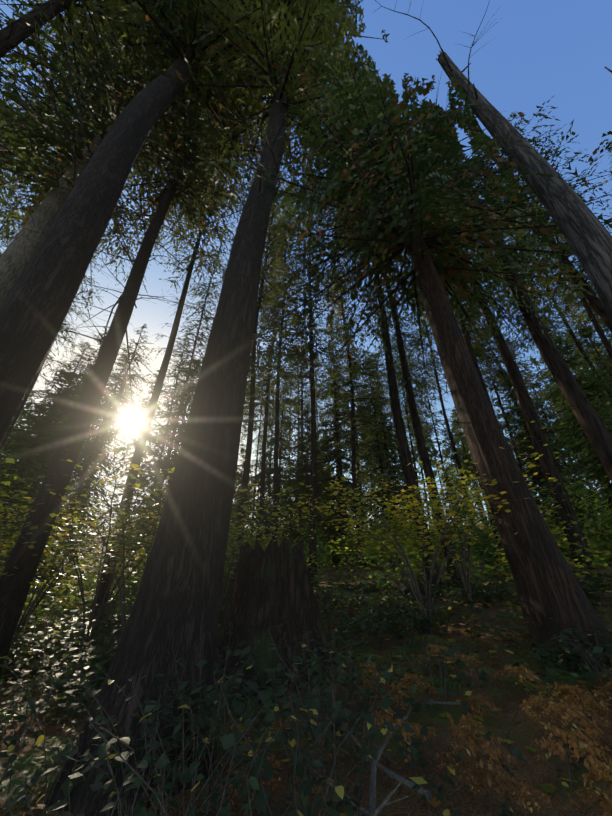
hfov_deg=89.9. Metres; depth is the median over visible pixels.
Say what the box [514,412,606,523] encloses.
young tree
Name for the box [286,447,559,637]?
vine maple bush
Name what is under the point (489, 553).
shrub
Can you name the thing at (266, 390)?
tree
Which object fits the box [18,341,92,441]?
forest tree
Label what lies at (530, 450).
young tree
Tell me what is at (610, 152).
forest tree
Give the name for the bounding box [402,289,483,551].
forest tree
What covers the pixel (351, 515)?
young tree
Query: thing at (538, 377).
forest tree
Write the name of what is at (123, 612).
vine maple bush
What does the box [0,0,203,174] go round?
tree
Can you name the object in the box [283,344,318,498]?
forest tree
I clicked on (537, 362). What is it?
tree
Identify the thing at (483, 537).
green bush
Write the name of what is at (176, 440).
young tree
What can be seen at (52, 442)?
young tree
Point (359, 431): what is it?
forest tree
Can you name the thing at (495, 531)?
tree
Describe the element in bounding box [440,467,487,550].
young tree
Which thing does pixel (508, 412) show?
tree
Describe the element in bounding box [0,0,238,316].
hemlock tree
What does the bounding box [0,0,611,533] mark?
sky
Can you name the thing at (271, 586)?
old tree stump
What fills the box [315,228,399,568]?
tree
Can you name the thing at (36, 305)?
fir tree
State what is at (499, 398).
forest tree
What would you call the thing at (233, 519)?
young tree
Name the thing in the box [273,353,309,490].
forest tree
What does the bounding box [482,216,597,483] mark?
forest tree
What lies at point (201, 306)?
forest tree
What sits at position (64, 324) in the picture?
forest tree
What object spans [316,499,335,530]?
young tree
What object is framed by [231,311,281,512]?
tree
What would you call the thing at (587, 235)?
dead tree
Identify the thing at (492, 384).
forest tree
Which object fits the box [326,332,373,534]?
forest tree
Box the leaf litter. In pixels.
[0,617,611,815]
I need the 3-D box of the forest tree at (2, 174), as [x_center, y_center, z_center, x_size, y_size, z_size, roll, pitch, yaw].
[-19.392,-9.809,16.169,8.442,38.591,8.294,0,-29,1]
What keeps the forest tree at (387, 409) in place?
on the terrain
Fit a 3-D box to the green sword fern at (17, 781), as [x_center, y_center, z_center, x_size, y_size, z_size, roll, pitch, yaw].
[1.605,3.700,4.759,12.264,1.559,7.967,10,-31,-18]
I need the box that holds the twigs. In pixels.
[0,617,540,815]
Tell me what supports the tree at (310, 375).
on the terrain
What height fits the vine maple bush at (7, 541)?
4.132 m
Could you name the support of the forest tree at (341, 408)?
on the terrain
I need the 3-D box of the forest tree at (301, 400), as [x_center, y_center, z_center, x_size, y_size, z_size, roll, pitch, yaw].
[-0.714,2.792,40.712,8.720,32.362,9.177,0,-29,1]
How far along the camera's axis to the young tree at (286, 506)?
37.94 m
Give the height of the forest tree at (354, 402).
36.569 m
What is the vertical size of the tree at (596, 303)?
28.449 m
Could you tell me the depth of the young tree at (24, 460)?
12.93 m
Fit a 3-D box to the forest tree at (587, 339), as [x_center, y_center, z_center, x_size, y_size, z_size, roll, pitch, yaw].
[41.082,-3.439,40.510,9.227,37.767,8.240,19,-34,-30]
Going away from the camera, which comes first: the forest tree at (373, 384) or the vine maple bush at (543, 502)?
the vine maple bush at (543, 502)
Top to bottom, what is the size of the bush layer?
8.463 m
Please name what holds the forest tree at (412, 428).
on the terrain
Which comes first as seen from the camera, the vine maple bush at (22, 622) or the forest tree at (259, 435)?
the vine maple bush at (22, 622)
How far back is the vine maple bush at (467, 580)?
7.75 m
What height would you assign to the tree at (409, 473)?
33.435 m
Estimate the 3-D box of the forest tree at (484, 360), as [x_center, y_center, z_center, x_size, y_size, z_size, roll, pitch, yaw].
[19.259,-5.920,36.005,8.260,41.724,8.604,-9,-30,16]
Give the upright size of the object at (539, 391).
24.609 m
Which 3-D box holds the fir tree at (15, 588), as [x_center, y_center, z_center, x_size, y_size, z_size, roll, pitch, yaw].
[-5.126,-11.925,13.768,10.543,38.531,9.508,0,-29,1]
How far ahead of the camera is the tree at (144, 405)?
65.56 m
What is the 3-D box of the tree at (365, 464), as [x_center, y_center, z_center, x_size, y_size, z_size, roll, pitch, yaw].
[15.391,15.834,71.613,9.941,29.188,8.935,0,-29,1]
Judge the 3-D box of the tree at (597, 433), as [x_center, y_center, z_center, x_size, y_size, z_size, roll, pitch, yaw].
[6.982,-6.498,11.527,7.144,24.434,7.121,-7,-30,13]
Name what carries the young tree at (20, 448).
on the terrain
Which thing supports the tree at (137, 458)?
on the terrain
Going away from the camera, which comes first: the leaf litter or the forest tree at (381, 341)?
the leaf litter
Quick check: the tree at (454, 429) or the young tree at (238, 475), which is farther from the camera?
the tree at (454, 429)
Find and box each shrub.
[0,582,448,815]
[0,626,409,815]
[20,527,611,633]
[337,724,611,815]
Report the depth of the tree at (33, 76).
11.49 m
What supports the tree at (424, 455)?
on the terrain
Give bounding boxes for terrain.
[0,527,611,815]
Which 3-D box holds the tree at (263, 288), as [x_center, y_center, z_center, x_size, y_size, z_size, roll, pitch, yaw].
[-3.521,-6.731,20.881,6.645,34.400,7.295,9,-30,-16]
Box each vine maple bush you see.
[0,448,265,661]
[0,454,311,637]
[0,458,56,583]
[0,470,107,573]
[0,489,158,650]
[1,522,31,547]
[85,490,348,621]
[150,501,344,576]
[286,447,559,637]
[373,421,564,612]
[431,474,610,532]
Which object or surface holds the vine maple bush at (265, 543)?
on the terrain
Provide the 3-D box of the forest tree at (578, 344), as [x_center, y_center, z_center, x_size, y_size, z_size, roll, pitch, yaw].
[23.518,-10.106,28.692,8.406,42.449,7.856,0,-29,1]
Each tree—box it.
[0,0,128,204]
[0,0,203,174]
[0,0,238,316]
[0,0,302,675]
[0,0,346,451]
[0,85,64,233]
[0,192,26,255]
[0,239,102,387]
[0,369,80,631]
[0,380,90,628]
[0,390,37,489]
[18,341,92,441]
[28,241,104,415]
[45,0,406,815]
[45,323,154,597]
[61,357,202,616]
[70,402,120,541]
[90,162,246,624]
[108,370,164,476]
[115,509,149,570]
[126,336,190,552]
[127,489,234,591]
[133,252,223,546]
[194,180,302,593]
[199,24,611,671]
[227,487,255,558]
[229,465,249,551]
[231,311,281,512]
[231,448,261,542]
[240,351,263,442]
[241,369,274,532]
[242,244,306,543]
[253,382,286,473]
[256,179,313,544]
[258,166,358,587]
[268,335,326,535]
[269,404,348,561]
[270,465,297,541]
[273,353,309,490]
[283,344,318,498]
[295,441,337,541]
[306,351,331,438]
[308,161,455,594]
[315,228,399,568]
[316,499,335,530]
[319,360,355,470]
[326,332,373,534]
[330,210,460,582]
[340,360,366,450]
[343,488,366,545]
[350,441,380,521]
[355,384,374,505]
[359,276,423,531]
[360,350,388,434]
[370,266,448,540]
[373,0,611,319]
[379,333,442,485]
[382,373,417,457]
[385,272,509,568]
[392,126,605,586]
[396,338,436,531]
[399,408,441,535]
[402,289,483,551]
[402,336,459,532]
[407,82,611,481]
[413,248,514,452]
[413,392,450,519]
[430,287,508,388]
[440,436,457,490]
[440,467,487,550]
[449,410,485,523]
[451,431,483,527]
[452,407,485,514]
[465,289,529,431]
[466,313,538,479]
[467,328,505,420]
[467,396,522,463]
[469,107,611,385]
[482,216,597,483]
[493,209,611,403]
[493,276,608,483]
[494,398,530,478]
[497,159,611,380]
[497,373,538,466]
[498,376,609,555]
[500,333,564,436]
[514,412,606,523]
[530,357,590,486]
[538,334,611,558]
[538,357,571,430]
[540,320,608,414]
[553,260,611,381]
[553,397,611,523]
[556,293,611,412]
[557,290,611,404]
[563,329,611,425]
[607,140,611,177]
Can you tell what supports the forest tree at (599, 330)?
on the terrain
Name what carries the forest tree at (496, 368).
on the terrain
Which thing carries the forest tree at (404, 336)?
on the terrain
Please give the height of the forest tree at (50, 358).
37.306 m
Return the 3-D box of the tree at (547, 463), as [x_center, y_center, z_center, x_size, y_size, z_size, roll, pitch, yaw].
[7.186,-7.074,14.391,6.688,27.527,6.472,-8,-30,15]
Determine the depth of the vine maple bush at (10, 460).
4.94 m
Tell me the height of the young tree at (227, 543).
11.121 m
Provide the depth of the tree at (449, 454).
99.80 m
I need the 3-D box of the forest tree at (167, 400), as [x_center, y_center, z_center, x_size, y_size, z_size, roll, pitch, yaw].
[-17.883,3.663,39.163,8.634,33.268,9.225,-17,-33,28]
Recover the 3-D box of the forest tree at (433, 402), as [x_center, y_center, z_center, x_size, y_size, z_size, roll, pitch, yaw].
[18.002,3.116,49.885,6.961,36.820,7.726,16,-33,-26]
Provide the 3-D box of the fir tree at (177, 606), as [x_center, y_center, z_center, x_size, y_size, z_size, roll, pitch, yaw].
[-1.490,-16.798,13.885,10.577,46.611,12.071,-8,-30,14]
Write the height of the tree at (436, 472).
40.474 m
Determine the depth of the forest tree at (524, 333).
38.12 m
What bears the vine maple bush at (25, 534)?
on the terrain
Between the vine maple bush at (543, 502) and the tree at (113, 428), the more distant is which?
the tree at (113, 428)
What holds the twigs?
on the terrain
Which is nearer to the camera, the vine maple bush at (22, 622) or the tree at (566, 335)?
the vine maple bush at (22, 622)
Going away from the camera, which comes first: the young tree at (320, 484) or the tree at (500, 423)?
the young tree at (320, 484)
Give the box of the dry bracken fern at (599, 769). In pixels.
[217,622,611,815]
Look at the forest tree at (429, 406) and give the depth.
45.95 m
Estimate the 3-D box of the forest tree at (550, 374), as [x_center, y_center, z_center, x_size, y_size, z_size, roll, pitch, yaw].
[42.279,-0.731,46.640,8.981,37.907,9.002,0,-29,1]
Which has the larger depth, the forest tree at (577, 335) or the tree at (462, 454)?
the tree at (462, 454)
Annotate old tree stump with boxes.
[213,537,337,707]
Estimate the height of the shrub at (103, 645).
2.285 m
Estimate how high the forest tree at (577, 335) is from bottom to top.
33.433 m
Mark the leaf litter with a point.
(544, 787)
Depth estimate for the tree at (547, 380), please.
71.15 m
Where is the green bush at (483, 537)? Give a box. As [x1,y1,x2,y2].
[8,512,611,659]
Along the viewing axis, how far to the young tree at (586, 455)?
24.89 m
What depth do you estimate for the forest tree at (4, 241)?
28.10 m
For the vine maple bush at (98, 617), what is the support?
on the terrain
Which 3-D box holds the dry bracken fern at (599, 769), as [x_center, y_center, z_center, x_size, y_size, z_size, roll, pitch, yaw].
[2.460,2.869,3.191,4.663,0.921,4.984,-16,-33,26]
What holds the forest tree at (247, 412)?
on the terrain
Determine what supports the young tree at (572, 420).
on the terrain
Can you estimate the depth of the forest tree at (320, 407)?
65.19 m
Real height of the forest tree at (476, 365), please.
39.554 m
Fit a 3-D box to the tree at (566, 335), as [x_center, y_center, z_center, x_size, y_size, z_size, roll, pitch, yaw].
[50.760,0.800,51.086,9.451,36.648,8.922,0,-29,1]
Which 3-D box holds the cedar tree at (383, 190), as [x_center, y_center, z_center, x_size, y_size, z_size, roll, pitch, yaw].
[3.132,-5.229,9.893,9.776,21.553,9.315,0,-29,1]
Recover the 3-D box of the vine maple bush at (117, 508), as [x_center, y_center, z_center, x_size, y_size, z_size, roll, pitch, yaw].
[-2.040,3.630,6.949,5.759,3.010,4.848,24,-37,-36]
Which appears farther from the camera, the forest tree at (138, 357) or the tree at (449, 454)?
the tree at (449, 454)
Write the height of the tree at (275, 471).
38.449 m
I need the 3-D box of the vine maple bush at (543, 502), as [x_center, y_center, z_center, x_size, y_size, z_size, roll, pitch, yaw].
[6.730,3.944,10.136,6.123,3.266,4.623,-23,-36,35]
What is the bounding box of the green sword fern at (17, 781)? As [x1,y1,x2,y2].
[0,586,611,815]
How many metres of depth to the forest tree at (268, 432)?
64.10 m
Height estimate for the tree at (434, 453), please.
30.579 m
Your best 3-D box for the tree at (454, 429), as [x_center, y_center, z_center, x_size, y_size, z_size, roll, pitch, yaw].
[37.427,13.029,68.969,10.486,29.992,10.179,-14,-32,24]
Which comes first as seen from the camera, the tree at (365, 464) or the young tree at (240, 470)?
the young tree at (240, 470)
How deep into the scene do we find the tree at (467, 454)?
77.08 m
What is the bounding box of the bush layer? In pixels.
[0,481,611,633]
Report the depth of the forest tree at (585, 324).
36.32 m
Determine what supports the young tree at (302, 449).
on the terrain
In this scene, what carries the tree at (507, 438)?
on the terrain
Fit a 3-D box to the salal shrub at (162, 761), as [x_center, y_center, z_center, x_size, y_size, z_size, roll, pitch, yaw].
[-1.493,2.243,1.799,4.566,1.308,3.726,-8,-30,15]
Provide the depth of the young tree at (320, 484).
41.95 m

